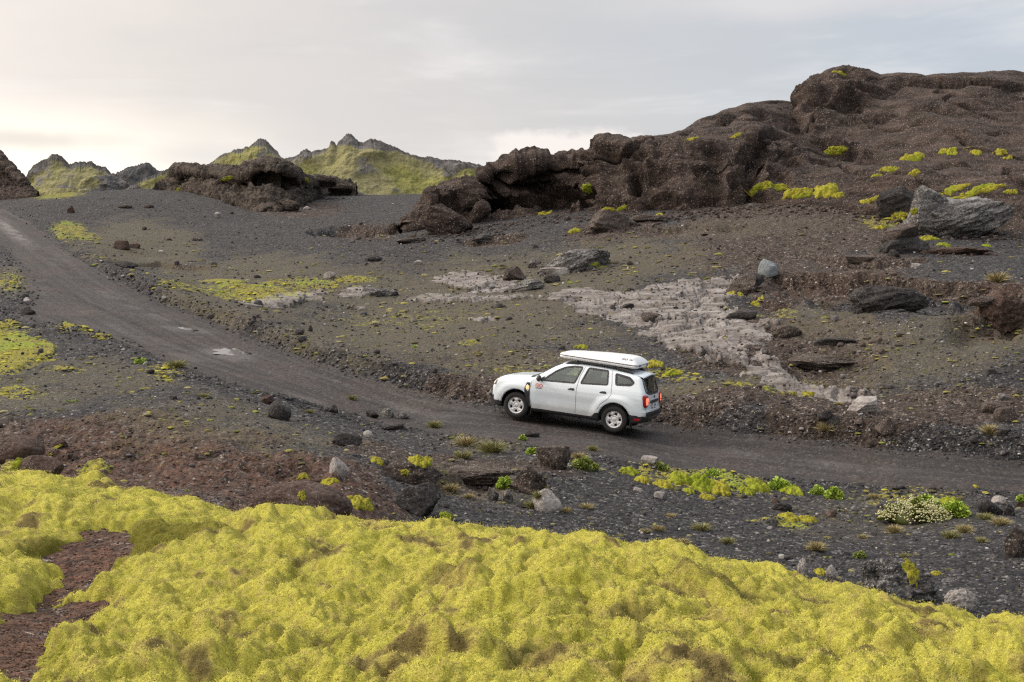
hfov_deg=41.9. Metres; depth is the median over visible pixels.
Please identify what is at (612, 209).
moss cushion
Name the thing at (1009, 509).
rock
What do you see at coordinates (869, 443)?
rock
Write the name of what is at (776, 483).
leafy plant
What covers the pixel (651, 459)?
rock
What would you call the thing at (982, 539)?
grass tuft
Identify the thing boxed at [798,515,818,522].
moss cushion
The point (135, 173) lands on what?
hill
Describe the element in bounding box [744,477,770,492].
moss cushion
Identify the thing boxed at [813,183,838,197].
moss cushion
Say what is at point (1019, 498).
leafy plant
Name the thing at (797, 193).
moss cushion
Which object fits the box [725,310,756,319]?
rock
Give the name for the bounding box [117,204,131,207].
rock
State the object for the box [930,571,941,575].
moss cushion
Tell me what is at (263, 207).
rock
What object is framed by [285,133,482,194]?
hill
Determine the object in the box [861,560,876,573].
rock
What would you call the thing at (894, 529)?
grass tuft
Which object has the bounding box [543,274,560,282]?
rock
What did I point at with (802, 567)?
rock
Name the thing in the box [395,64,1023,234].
cliff
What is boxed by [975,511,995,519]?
grass tuft
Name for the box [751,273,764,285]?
rock
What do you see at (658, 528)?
grass tuft
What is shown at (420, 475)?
rock
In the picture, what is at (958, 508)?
leafy plant
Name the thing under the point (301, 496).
moss cushion
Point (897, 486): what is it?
rock
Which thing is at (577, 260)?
rock
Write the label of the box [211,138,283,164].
hill
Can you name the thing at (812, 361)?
rock
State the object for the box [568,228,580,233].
moss cushion
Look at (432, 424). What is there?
grass tuft
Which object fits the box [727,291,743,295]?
moss cushion
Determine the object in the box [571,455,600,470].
leafy plant
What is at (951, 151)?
moss cushion
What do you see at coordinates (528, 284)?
rock
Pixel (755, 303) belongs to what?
moss cushion
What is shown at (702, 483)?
moss cushion
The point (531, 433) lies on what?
rock
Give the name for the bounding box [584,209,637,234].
rock
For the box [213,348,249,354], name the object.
puddle
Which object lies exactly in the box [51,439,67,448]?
rock
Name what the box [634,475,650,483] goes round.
moss cushion
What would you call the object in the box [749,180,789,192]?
moss cushion
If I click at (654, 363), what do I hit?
moss cushion
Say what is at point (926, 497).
leafy plant
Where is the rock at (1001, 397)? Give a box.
[996,393,1007,400]
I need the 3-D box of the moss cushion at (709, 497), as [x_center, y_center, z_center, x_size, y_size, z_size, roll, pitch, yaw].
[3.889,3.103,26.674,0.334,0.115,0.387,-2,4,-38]
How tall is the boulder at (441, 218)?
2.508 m
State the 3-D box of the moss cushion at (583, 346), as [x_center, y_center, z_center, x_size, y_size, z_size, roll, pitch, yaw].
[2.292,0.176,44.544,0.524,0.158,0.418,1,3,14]
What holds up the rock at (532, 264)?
on the ground
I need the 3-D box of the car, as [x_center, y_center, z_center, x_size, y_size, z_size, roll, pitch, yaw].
[1.704,1.302,35.266,4.348,1.696,2.240,7,5,20]
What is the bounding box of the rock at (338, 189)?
[326,184,352,194]
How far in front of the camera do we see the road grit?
35.74 m
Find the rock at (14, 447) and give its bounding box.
[0,435,44,464]
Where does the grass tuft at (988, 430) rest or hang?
on the ground
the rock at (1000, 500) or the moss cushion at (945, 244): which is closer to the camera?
the rock at (1000, 500)
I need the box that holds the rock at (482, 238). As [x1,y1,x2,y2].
[465,234,491,242]
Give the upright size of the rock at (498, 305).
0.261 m
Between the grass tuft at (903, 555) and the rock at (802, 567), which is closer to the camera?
the rock at (802, 567)
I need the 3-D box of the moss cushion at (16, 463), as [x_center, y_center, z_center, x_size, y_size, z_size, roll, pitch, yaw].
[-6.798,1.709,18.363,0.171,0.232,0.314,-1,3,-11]
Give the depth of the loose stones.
39.43 m
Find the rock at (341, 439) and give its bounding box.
[332,432,362,446]
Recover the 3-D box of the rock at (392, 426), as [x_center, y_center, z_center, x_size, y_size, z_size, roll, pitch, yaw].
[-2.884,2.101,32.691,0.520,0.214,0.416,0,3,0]
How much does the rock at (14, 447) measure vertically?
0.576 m
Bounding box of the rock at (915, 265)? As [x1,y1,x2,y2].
[911,263,922,268]
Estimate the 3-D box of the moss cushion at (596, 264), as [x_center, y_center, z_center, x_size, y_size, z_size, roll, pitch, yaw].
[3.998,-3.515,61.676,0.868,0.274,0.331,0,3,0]
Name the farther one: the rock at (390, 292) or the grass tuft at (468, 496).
the rock at (390, 292)
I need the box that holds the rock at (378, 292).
[361,287,384,296]
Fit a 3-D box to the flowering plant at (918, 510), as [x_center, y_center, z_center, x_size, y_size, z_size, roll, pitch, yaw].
[7.651,3.196,25.463,1.470,0.497,1.197,0,3,0]
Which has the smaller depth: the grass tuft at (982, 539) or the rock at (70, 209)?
the grass tuft at (982, 539)
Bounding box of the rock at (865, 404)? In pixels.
[847,396,877,413]
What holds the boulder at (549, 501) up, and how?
on the ground
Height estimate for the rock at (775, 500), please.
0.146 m
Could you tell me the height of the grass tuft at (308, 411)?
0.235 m
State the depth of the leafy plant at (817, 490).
28.19 m
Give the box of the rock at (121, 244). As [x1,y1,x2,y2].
[113,240,129,249]
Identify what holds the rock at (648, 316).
on the ground
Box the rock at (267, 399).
[261,395,273,403]
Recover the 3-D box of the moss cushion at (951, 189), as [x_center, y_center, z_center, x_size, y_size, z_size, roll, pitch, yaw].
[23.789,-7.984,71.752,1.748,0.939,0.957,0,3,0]
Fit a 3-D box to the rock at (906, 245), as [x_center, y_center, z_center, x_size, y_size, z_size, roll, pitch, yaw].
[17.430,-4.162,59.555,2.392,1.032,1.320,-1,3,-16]
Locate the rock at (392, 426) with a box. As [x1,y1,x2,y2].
[383,423,403,429]
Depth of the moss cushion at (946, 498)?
26.95 m
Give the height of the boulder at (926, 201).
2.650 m
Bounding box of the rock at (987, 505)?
[978,499,1002,514]
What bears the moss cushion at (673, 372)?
on the ground
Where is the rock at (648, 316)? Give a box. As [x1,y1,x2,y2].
[641,312,661,321]
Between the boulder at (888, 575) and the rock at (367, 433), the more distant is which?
the rock at (367, 433)
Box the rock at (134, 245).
[129,243,140,247]
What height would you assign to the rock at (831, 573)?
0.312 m
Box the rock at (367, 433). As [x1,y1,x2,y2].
[363,430,372,437]
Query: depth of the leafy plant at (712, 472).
29.37 m
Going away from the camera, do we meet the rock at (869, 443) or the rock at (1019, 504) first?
the rock at (1019, 504)
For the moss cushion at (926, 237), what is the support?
on the ground
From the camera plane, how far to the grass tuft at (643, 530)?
22.98 m
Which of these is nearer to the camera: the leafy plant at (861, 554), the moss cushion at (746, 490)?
the leafy plant at (861, 554)
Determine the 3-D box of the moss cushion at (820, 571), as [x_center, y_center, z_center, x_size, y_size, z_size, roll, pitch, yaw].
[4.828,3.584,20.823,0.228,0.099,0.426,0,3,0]
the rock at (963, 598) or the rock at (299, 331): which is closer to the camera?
the rock at (963, 598)
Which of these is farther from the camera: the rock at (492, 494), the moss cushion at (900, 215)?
the moss cushion at (900, 215)
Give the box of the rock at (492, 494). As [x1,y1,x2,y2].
[486,487,498,500]
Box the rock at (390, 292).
[384,289,398,295]
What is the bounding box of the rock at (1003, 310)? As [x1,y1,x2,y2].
[974,290,1023,333]
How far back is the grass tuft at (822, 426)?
33.44 m
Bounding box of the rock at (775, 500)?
[771,498,779,502]
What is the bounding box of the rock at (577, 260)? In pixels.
[545,249,609,272]
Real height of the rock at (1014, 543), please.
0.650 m
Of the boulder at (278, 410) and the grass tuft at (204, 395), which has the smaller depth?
the boulder at (278, 410)
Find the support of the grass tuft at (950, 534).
on the ground
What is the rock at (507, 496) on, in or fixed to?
on the ground
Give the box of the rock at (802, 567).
[797,558,807,577]
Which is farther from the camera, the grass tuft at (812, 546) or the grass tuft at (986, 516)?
the grass tuft at (986, 516)
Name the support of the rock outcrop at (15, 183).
on the ground
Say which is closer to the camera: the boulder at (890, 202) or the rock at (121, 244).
the boulder at (890, 202)
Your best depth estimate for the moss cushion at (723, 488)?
27.21 m
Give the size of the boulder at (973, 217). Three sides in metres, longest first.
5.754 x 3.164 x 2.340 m
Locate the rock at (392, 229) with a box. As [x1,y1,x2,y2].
[387,223,396,234]
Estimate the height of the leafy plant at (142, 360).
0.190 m
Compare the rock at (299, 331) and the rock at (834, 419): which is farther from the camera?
the rock at (299, 331)
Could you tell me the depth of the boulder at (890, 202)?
69.80 m
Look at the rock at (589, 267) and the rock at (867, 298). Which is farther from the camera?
the rock at (589, 267)
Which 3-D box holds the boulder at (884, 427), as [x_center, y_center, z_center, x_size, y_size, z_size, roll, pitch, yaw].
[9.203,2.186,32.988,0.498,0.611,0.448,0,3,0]
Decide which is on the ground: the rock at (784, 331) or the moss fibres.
the rock at (784, 331)
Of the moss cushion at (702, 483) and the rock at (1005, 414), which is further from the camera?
the rock at (1005, 414)
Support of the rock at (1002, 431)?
on the ground
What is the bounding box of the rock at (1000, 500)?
[991,495,1005,504]
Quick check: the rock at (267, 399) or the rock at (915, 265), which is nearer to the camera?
the rock at (267, 399)
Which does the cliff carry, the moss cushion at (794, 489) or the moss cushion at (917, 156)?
the moss cushion at (917, 156)
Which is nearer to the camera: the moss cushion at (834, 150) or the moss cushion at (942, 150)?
the moss cushion at (942, 150)
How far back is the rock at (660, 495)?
25.77 m
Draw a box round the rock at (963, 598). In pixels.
[943,588,978,611]
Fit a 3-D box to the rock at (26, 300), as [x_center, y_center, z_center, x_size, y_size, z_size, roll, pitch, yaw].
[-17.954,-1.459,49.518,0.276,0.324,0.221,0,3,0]
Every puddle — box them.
[178,327,198,330]
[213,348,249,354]
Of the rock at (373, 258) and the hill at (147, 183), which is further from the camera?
the hill at (147, 183)
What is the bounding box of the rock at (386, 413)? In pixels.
[380,408,393,417]
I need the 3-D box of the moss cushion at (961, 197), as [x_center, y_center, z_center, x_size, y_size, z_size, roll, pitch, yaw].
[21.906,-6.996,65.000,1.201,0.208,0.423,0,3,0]
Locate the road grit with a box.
[0,216,1023,497]
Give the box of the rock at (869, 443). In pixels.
[865,439,873,447]
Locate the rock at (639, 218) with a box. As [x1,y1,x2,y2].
[630,215,672,221]
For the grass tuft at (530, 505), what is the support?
on the ground
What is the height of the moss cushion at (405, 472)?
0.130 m
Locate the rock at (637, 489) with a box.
[633,487,641,492]
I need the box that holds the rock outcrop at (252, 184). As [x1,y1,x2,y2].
[152,156,357,211]
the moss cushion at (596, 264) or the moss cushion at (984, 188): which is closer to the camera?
the moss cushion at (596, 264)
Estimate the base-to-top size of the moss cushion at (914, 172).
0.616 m
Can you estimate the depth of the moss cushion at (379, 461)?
24.41 m
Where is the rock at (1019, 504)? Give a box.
[1015,501,1023,506]
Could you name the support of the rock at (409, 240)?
on the ground
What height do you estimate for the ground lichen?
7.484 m
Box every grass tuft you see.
[161,359,191,368]
[196,393,209,396]
[304,409,315,412]
[346,395,358,399]
[424,419,443,427]
[441,481,462,492]
[449,434,479,446]
[452,450,474,458]
[463,493,477,498]
[467,437,509,452]
[523,499,534,508]
[529,489,543,501]
[561,506,571,512]
[570,451,589,458]
[578,502,594,508]
[587,445,601,451]
[638,528,650,532]
[651,524,665,531]
[664,512,676,516]
[674,537,691,544]
[690,522,713,530]
[717,536,740,543]
[804,539,828,551]
[813,421,837,432]
[857,533,868,537]
[867,492,879,498]
[884,523,905,533]
[899,553,911,556]
[936,530,961,537]
[952,523,975,532]
[974,536,988,542]
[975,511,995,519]
[978,423,1000,435]
[982,271,1010,282]
[990,515,1015,525]
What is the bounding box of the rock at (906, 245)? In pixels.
[877,237,930,253]
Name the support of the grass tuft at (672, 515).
on the ground
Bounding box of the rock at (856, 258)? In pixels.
[844,255,876,262]
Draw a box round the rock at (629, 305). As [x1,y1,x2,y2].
[622,303,633,307]
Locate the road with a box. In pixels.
[0,209,1023,493]
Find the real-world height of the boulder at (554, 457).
0.664 m
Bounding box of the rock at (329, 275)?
[324,272,335,278]
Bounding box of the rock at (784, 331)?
[769,325,801,338]
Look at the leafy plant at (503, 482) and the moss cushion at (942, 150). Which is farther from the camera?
the moss cushion at (942, 150)
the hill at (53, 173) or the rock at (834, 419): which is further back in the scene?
the hill at (53, 173)
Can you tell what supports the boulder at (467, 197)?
on the cliff
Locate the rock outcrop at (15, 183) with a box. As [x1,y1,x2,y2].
[0,150,39,199]
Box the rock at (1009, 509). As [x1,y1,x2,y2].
[1004,504,1014,515]
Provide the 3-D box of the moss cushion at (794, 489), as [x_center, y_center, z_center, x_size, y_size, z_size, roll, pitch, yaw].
[5.895,3.131,28.327,0.553,0.186,1.012,0,3,0]
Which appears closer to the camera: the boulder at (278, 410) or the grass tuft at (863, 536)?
the grass tuft at (863, 536)
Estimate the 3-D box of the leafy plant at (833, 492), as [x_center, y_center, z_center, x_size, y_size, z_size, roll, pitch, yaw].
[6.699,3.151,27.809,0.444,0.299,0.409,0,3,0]
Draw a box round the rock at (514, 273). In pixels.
[503,266,525,280]
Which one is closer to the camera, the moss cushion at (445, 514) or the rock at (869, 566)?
the rock at (869, 566)
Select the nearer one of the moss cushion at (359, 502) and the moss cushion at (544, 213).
the moss cushion at (359, 502)
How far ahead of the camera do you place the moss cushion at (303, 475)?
20.82 m
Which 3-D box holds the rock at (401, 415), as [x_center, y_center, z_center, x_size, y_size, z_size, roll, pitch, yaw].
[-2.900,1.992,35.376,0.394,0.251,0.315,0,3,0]
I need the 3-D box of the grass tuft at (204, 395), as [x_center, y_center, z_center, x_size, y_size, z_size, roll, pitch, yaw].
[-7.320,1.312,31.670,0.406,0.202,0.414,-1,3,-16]
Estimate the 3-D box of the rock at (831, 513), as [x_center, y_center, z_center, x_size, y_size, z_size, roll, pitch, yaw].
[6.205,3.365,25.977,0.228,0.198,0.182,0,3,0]
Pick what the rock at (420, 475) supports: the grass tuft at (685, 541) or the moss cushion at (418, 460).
the moss cushion at (418, 460)
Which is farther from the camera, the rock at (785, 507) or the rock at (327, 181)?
the rock at (327, 181)
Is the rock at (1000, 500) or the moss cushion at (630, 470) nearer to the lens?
the rock at (1000, 500)
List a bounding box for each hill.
[26,154,133,194]
[116,162,160,184]
[125,168,168,189]
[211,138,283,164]
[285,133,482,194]
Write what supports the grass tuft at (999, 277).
on the ground
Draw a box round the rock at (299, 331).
[295,329,304,334]
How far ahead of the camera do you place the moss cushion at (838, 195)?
74.84 m
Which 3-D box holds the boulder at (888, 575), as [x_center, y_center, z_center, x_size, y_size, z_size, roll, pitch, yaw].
[5.486,3.502,18.980,1.122,0.861,0.786,7,3,0]
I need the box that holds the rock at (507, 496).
[502,490,512,502]
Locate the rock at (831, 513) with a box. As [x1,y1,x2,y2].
[825,509,836,516]
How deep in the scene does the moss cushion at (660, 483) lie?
26.91 m
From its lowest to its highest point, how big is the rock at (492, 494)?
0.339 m
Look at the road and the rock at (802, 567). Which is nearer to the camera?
the rock at (802, 567)
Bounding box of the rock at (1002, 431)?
[993,426,1010,436]
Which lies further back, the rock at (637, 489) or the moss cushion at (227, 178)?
the moss cushion at (227, 178)
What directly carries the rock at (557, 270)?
on the ground
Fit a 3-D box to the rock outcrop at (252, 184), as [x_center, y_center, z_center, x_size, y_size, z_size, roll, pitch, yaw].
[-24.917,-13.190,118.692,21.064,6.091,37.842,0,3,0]
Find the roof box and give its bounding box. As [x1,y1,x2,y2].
[560,350,648,368]
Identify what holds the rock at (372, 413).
on the road
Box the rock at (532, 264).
[528,258,536,267]
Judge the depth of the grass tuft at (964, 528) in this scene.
23.59 m
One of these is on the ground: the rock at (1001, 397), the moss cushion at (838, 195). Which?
the rock at (1001, 397)
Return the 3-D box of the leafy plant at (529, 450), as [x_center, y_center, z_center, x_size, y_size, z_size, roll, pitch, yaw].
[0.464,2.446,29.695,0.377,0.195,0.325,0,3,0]
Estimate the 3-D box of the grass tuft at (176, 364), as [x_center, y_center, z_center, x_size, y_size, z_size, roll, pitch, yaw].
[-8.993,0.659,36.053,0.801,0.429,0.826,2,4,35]
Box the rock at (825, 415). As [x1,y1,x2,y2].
[817,410,832,420]
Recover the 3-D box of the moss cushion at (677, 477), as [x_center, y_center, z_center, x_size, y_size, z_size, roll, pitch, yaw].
[3.511,2.837,27.900,0.509,0.247,0.879,0,3,0]
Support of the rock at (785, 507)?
on the ground
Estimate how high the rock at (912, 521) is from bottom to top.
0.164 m
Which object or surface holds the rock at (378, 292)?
on the ground
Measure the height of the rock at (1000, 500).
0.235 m
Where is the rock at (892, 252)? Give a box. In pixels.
[888,249,899,256]
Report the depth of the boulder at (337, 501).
17.35 m
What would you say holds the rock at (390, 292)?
on the ground
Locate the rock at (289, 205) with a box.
[279,199,298,210]
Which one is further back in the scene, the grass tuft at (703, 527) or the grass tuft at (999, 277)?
the grass tuft at (999, 277)
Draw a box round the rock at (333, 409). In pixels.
[328,405,337,412]
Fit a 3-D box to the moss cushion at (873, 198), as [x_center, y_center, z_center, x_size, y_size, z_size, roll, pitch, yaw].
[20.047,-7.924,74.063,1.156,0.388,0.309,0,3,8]
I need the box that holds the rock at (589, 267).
[585,261,600,269]
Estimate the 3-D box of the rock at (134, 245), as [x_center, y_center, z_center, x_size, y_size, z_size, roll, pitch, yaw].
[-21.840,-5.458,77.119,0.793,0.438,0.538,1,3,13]
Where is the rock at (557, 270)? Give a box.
[538,267,570,274]
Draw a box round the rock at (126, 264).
[115,261,138,267]
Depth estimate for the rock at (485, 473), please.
25.93 m
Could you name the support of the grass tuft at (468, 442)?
on the ground
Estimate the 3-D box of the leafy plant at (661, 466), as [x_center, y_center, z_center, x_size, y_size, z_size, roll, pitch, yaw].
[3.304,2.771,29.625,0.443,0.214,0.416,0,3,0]
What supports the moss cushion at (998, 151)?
on the cliff
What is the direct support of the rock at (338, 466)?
on the ground
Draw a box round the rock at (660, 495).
[654,491,665,499]
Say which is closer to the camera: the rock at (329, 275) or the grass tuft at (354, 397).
the grass tuft at (354, 397)
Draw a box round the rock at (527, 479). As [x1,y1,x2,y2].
[509,466,546,494]
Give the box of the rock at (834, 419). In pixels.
[822,414,839,426]
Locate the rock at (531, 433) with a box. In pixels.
[525,430,539,436]
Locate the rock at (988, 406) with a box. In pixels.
[980,401,1006,413]
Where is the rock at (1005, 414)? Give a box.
[993,407,1017,422]
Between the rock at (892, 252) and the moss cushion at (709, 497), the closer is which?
the moss cushion at (709, 497)
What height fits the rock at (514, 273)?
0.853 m
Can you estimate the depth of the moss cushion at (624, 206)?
77.74 m
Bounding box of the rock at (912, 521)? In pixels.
[908,518,916,524]
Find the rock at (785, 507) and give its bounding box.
[771,502,792,511]
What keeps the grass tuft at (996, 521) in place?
on the ground
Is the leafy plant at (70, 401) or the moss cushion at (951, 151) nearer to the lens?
the leafy plant at (70, 401)
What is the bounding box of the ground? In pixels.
[0,189,1023,681]
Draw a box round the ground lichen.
[0,228,1023,614]
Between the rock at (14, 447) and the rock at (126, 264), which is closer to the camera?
the rock at (14, 447)
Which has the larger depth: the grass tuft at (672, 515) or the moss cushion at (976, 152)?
the moss cushion at (976, 152)
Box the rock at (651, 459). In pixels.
[641,455,657,464]
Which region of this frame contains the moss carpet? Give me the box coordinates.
[0,469,1023,681]
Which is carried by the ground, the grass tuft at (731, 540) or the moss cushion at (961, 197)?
the grass tuft at (731, 540)
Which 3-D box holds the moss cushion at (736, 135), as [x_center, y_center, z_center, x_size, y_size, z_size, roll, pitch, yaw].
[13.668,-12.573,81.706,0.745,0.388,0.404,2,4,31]
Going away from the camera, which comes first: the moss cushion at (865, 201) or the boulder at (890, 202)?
the boulder at (890, 202)
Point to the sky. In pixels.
(115, 85)
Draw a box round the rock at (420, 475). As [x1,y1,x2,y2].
[383,458,443,484]
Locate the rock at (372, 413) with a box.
[366,410,378,417]
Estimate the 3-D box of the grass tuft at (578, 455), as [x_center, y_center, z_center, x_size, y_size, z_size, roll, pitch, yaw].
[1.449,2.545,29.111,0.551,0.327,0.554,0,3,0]
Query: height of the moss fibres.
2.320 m
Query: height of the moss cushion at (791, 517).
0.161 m
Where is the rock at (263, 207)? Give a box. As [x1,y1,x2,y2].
[259,203,271,211]
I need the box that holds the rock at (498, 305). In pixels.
[494,303,502,307]
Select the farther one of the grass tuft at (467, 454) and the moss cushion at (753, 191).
the moss cushion at (753, 191)
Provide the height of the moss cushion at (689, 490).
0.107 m
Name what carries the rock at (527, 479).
on the ground
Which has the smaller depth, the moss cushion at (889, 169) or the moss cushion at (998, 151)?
the moss cushion at (889, 169)
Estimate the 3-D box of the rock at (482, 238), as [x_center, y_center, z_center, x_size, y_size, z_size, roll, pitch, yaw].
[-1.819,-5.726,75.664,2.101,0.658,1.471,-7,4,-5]
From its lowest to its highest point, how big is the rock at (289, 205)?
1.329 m
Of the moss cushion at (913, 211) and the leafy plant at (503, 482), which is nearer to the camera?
the leafy plant at (503, 482)
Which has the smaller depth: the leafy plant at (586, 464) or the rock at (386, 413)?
the leafy plant at (586, 464)
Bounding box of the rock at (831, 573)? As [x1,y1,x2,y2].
[826,565,836,579]
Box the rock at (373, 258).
[365,256,381,260]
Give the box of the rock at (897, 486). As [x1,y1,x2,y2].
[891,484,905,489]
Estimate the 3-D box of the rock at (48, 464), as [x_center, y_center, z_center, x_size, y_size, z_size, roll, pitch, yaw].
[-6.500,1.752,18.379,0.654,0.380,0.524,0,3,0]
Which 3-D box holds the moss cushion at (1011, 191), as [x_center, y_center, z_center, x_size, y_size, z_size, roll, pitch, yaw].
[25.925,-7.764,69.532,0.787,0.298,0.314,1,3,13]
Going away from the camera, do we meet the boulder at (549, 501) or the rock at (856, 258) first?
the boulder at (549, 501)
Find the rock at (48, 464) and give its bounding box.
[18,455,63,474]
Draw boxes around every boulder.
[252,480,352,515]
[268,401,290,420]
[422,203,473,234]
[444,183,488,212]
[532,488,561,512]
[536,445,570,469]
[758,259,778,277]
[860,558,937,603]
[874,417,894,436]
[876,186,913,217]
[901,197,1014,237]
[908,185,948,235]
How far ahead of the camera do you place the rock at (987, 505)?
25.81 m
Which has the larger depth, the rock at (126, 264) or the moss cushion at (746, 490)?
the rock at (126, 264)
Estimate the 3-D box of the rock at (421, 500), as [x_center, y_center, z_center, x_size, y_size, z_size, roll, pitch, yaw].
[-1.457,2.520,20.621,0.626,0.654,0.541,-3,4,-40]
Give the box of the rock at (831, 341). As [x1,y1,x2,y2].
[813,337,855,345]
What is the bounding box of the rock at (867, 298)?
[848,284,928,312]
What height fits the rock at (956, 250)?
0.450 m
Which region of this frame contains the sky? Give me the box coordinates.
[0,0,1023,175]
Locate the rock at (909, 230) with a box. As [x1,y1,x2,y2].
[880,223,918,243]
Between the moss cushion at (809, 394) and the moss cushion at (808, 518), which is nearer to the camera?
the moss cushion at (808, 518)
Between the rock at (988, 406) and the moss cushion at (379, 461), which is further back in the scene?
the rock at (988, 406)
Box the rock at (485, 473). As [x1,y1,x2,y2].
[450,461,515,486]
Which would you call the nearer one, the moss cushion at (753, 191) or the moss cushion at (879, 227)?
the moss cushion at (879, 227)
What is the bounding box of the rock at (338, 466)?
[329,457,348,478]
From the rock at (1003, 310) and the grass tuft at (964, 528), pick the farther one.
the rock at (1003, 310)
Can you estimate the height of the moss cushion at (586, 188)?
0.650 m
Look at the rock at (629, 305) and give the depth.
51.47 m
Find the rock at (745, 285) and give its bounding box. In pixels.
[726,275,758,294]
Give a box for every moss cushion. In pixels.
[10,457,22,470]
[48,444,62,455]
[220,176,233,180]
[296,472,310,479]
[297,490,305,500]
[320,478,341,485]
[351,495,373,510]
[370,457,383,465]
[399,469,409,475]
[408,454,432,467]
[439,511,452,519]
[538,210,551,214]
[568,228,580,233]
[573,344,588,348]
[581,183,592,193]
[590,262,607,267]
[603,207,615,211]
[616,204,626,210]
[618,466,639,475]
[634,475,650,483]
[643,359,663,367]
[652,479,673,488]
[662,368,683,375]
[668,470,692,484]
[683,487,694,493]
[689,473,715,492]
[699,493,715,500]
[710,480,731,495]
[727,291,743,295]
[730,132,741,137]
[739,484,754,495]
[744,184,757,196]
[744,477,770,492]
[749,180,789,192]
[751,295,763,305]
[777,511,798,522]
[778,484,803,495]
[781,187,813,199]
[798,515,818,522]
[800,391,814,396]
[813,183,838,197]
[813,568,825,575]
[823,146,848,155]
[831,70,846,75]
[831,192,844,197]
[859,199,870,203]
[865,195,878,200]
[872,225,887,228]
[879,166,898,172]
[881,211,907,220]
[899,151,924,160]
[901,558,919,588]
[908,169,920,177]
[910,207,917,214]
[919,235,940,240]
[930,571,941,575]
[936,242,951,246]
[938,148,947,153]
[939,496,955,502]
[940,183,971,195]
[945,147,957,155]
[951,195,974,198]
[959,183,1007,195]
[969,149,981,155]
[992,148,1007,155]
[1003,189,1017,193]
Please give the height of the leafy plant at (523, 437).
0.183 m
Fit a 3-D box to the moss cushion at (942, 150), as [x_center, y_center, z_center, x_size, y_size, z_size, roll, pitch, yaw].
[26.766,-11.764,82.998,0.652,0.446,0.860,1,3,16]
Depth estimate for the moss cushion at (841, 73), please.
104.31 m
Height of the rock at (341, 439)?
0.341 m
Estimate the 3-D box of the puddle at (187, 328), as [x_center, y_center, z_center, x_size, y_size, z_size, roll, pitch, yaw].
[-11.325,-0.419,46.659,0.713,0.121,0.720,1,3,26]
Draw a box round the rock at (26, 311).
[19,307,35,314]
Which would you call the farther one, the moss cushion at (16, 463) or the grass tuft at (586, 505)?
the grass tuft at (586, 505)
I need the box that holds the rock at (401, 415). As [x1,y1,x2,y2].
[395,412,409,418]
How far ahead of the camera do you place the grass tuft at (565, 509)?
23.58 m
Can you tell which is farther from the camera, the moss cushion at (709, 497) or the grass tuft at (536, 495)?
the moss cushion at (709, 497)
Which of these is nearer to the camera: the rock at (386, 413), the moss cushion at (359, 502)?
the moss cushion at (359, 502)
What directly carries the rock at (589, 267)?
on the ground
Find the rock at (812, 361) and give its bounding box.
[787,352,855,370]
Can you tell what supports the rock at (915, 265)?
on the ground
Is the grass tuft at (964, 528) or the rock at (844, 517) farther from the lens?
the rock at (844, 517)
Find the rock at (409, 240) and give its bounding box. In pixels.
[396,238,426,242]
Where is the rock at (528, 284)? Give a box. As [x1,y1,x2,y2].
[511,278,543,290]
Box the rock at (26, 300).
[23,297,30,303]
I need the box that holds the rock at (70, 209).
[67,206,74,212]
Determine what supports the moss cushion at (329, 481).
on the ground
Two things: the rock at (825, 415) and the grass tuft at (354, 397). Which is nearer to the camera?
the rock at (825, 415)
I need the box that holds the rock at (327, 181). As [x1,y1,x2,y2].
[313,177,336,186]
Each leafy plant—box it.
[66,399,79,402]
[133,357,146,363]
[495,475,511,489]
[518,434,526,439]
[525,447,535,454]
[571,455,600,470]
[655,461,669,471]
[704,468,721,476]
[767,476,791,490]
[808,484,824,494]
[824,486,844,499]
[852,549,866,558]
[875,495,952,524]
[916,493,941,504]
[942,498,970,517]
[1015,494,1023,502]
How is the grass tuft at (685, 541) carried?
on the ground
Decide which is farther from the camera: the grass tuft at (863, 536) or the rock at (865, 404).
the rock at (865, 404)
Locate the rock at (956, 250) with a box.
[927,247,990,253]
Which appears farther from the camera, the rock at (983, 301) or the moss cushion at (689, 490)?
the rock at (983, 301)
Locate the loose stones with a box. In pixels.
[0,195,1023,681]
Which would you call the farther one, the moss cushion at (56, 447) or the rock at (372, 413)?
the rock at (372, 413)
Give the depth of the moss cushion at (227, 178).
108.28 m
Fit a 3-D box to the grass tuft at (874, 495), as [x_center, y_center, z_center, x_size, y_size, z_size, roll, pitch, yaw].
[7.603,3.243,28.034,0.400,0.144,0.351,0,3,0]
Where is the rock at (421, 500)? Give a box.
[394,482,440,516]
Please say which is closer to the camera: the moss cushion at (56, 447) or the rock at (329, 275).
the moss cushion at (56, 447)
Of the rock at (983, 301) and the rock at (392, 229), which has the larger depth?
the rock at (392, 229)
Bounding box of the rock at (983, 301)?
[968,296,994,306]
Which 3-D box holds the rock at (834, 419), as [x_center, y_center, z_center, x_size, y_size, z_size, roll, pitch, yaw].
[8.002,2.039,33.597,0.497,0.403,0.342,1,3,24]
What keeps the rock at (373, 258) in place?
on the ground
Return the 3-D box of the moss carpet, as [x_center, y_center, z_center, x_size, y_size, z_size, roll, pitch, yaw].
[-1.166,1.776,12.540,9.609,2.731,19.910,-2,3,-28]
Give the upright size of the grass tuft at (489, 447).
0.514 m
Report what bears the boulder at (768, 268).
on the ground
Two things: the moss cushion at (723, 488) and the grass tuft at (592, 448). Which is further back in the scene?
the grass tuft at (592, 448)
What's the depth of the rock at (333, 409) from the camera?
33.51 m
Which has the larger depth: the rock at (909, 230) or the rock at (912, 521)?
the rock at (909, 230)
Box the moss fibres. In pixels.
[0,467,1023,681]
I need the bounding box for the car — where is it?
[493,360,661,432]
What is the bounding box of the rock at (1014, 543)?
[1004,526,1023,557]
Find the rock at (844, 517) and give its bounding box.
[841,514,852,520]

